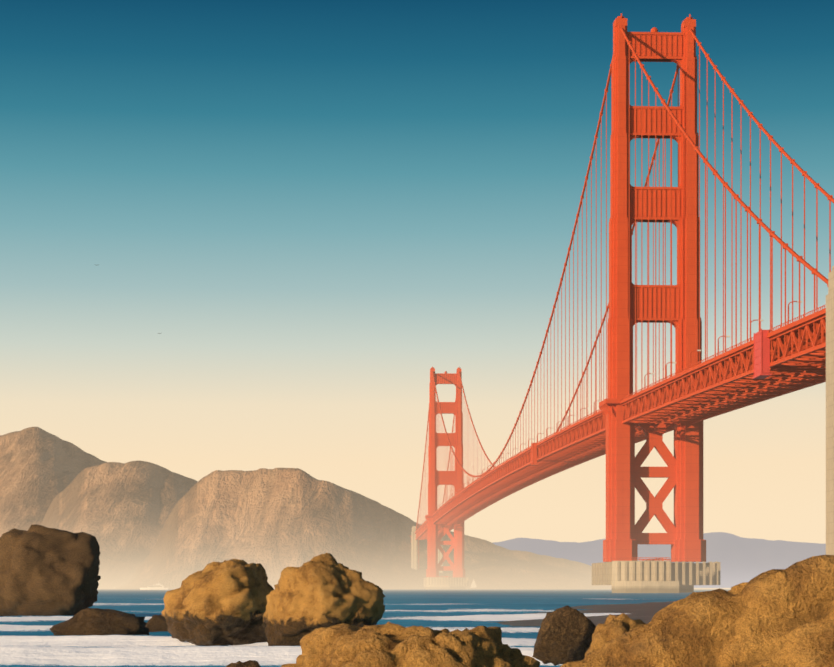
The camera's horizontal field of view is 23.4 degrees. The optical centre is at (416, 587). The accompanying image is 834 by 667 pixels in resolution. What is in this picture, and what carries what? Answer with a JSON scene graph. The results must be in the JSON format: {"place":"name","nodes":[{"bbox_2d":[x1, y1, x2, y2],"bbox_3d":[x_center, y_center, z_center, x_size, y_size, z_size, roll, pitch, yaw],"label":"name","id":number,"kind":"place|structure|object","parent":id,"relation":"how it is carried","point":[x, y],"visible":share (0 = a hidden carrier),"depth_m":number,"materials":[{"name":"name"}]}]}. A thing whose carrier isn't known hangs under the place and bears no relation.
{"place":"outdoors","nodes":[
{"label":"outdoors","id":0,"kind":"place"},
{"bbox_2d":[0,427,611,588],"bbox_3d":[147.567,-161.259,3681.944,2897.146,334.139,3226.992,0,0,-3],"label":"mountains","id":1,"kind":"structure","parent":0,"point":[145,523],"depth_m":2606.91,"materials":[{"name":"brown stone"}]},
{"bbox_2d":[97,588,730,589],"bbox_3d":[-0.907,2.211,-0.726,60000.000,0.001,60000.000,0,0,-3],"label":"sea water","id":2,"kind":"structure","parent":0,"point":[483,589],"depth_m":1918.61,"materials":[{"name":"blue liquid"}]},
{"bbox_2d":[226,660,260,666],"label":"rock","id":3,"kind":"object","parent":2,"relation":"on","point":[251,663],"visible":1,"depth_m":21.24,"materials":[{"name":"brown stone"}]},
{"bbox_2d":[281,622,539,666],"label":"rock","id":4,"kind":"object","parent":2,"relation":"on","point":[388,644],"visible":1,"depth_m":16.86,"materials":[{"name":"brown stone"}]},
{"bbox_2d":[411,526,442,572],"bbox_3d":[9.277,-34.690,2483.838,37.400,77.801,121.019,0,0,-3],"label":"pylon","id":5,"kind":"object","parent":2,"relation":"on","point":[414,552],"depth_m":2423.18,"materials":[{"name":"beige concrete"}]},
{"bbox_2d":[470,580,476,587],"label":"sail boat","id":6,"kind":"object","parent":2,"relation":"on","point":[473,584],"visible":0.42,"depth_m":2298.45,"materials":[{"name":"white"}]},
{"bbox_2d":[0,0,833,543],"label":"sky","id":7,"kind":"structure","parent":0,"point":[315,208],"materials":[{"name":"blue"}]},
{"bbox_2d":[488,601,674,626],"bbox_3d":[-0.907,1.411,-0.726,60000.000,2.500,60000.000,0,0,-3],"label":"beach","id":8,"kind":"structure","parent":0,"point":[645,612],"depth_m":141.84,"materials":[{"name":"brown sand"}]},
{"bbox_2d":[0,524,100,615],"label":"sea stack rock","id":9,"kind":"object","parent":8,"relation":"on","point":[45,571],"visible":0.88,"depth_m":146.74,"materials":[{"name":"brown stone"}]},
{"bbox_2d":[50,608,149,635],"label":"rock","id":10,"kind":"object","parent":8,"relation":"on","point":[92,621],"visible":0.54,"depth_m":73.78,"materials":[{"name":"brown stone"}]},
{"bbox_2d":[145,614,167,631],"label":"rock","id":11,"kind":"object","parent":8,"relation":"on","point":[156,623],"visible":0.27,"depth_m":93.87,"materials":[{"name":"brown stone"}]},
{"bbox_2d":[0,590,728,666],"bbox_3d":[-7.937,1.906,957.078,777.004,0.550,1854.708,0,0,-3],"label":"sea surf waves","id":12,"kind":"object","parent":8,"relation":"on","point":[30,641],"visible":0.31,"depth_m":96.28,"materials":[{"name":"white liquid"}]},
{"bbox_2d":[140,581,167,589],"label":"motor yacht","id":13,"kind":"object","parent":12,"relation":"on","point":[156,588],"visible":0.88,"depth_m":1701.12,"materials":[{"name":"white"}]},
{"bbox_2d":[161,559,273,645],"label":"rock","id":14,"kind":"object","parent":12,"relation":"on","point":[224,603],"visible":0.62,"depth_m":68.26,"materials":[{"name":"brown stone"}]},
{"bbox_2d":[263,553,384,645],"bbox_3d":[-2.859,0.670,61.459,3.811,3.441,3.142,0,0,1],"label":"rock","id":15,"kind":"object","parent":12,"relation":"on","point":[325,590],"visible":0.71,"depth_m":60.63,"materials":[{"name":"brown stone"}]},
{"bbox_2d":[532,605,595,665],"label":"boulder","id":16,"kind":"object","parent":12,"relation":"on","point":[564,635],"visible":0.9,"depth_m":38.79,"materials":[{"name":"brown stone"}]},
{"bbox_2d":[584,613,644,657],"bbox_3d":[3.012,1.268,29.213,1.635,1.788,1.468,0,0,1],"label":"rock","id":17,"kind":"object","parent":12,"relation":"on","point":[612,627],"visible":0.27,"depth_m":28.98,"materials":[{"name":"brown stone"}]},
{"bbox_2d":[424,577,467,588],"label":"pier","id":18,"kind":"structure","parent":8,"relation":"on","point":[444,583],"depth_m":2048.29,"materials":[{"name":"concrete"}]},
{"bbox_2d":[425,366,464,576],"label":"tower","id":19,"kind":"structure","parent":18,"relation":"on","point":[434,544],"depth_m":2076.89,"materials":[{"name":"red metal"}]},
{"bbox_2d":[592,561,719,592],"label":"pier","id":20,"kind":"structure","parent":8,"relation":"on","point":[646,577],"depth_m":769.50,"materials":[{"name":"concrete"}]},
{"bbox_2d":[613,557,685,562],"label":"railing","id":21,"kind":"object","parent":20,"relation":"on","point":[655,559],"visible":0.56,"depth_m":778.62,"materials":[{"name":"red metal"}]},
{"bbox_2d":[599,13,705,561],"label":"tower","id":22,"kind":"structure","parent":20,"relation":"on","point":[682,472],"depth_m":798.69,"materials":[{"name":"red metal"}]},
{"bbox_2d":[416,28,833,529],"bbox_3d":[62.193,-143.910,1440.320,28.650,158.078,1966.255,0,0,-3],"label":"suspension cables","id":23,"kind":"object","parent":22,"relation":"on","point":[772,235],"visible":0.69,"depth_m":765.26,"materials":[{"name":"red metal"}]},
{"bbox_2d":[560,555,833,666],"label":"rock","id":24,"kind":"object","parent":8,"relation":"on","point":[778,618],"visible":1,"depth_m":11.56,"materials":[{"name":"brown stone"}]},
{"bbox_2d":[826,266,833,554],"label":"pylon","id":25,"kind":"object","parent":8,"relation":"on","point":[830,423],"visible":0.88,"depth_m":456.33,"materials":[{"name":"concrete"}]},
{"bbox_2d":[415,304,825,539],"bbox_3d":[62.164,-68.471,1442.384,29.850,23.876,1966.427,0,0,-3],"label":"deck truss","id":26,"kind":"object","parent":25,"relation":"on","point":[722,383],"visible":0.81,"depth_m":707.41,"materials":[{"name":"red metal"}]},
{"bbox_2d":[531,443,537,465],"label":"housing","id":27,"kind":"object","parent":26,"relation":"hanging from","point":[533,455],"visible":1,"depth_m":1098.50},
{"bbox_2d":[419,301,796,525],"bbox_3d":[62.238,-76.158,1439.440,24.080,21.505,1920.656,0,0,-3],"label":"street lamps","id":28,"kind":"object","parent":26,"relation":"on","point":[644,386],"visible":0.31,"depth_m":753.86,"materials":[{"name":"red metal"}]},
{"bbox_2d":[442,301,801,503],"bbox_3d":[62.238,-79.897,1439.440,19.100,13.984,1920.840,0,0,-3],"label":"lamp heads","id":29,"kind":"object","parent":28,"relation":"attached to","point":[651,373],"visible":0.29,"depth_m":753.77,"materials":[{"name":"red metal"}]},
{"bbox_2d":[753,329,771,378],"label":"housing","id":30,"kind":"object","parent":26,"relation":"hanging from","point":[761,355],"visible":0.98,"depth_m":536.25,"materials":[{"name":"red paint"}]},
{"bbox_2d":[493,532,825,587],"bbox_3d":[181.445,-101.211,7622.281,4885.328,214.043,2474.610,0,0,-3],"label":"distant hills","id":31,"kind":"structure","parent":0,"point":[741,559],"depth_m":7284.66,"materials":[{"name":"grey"}]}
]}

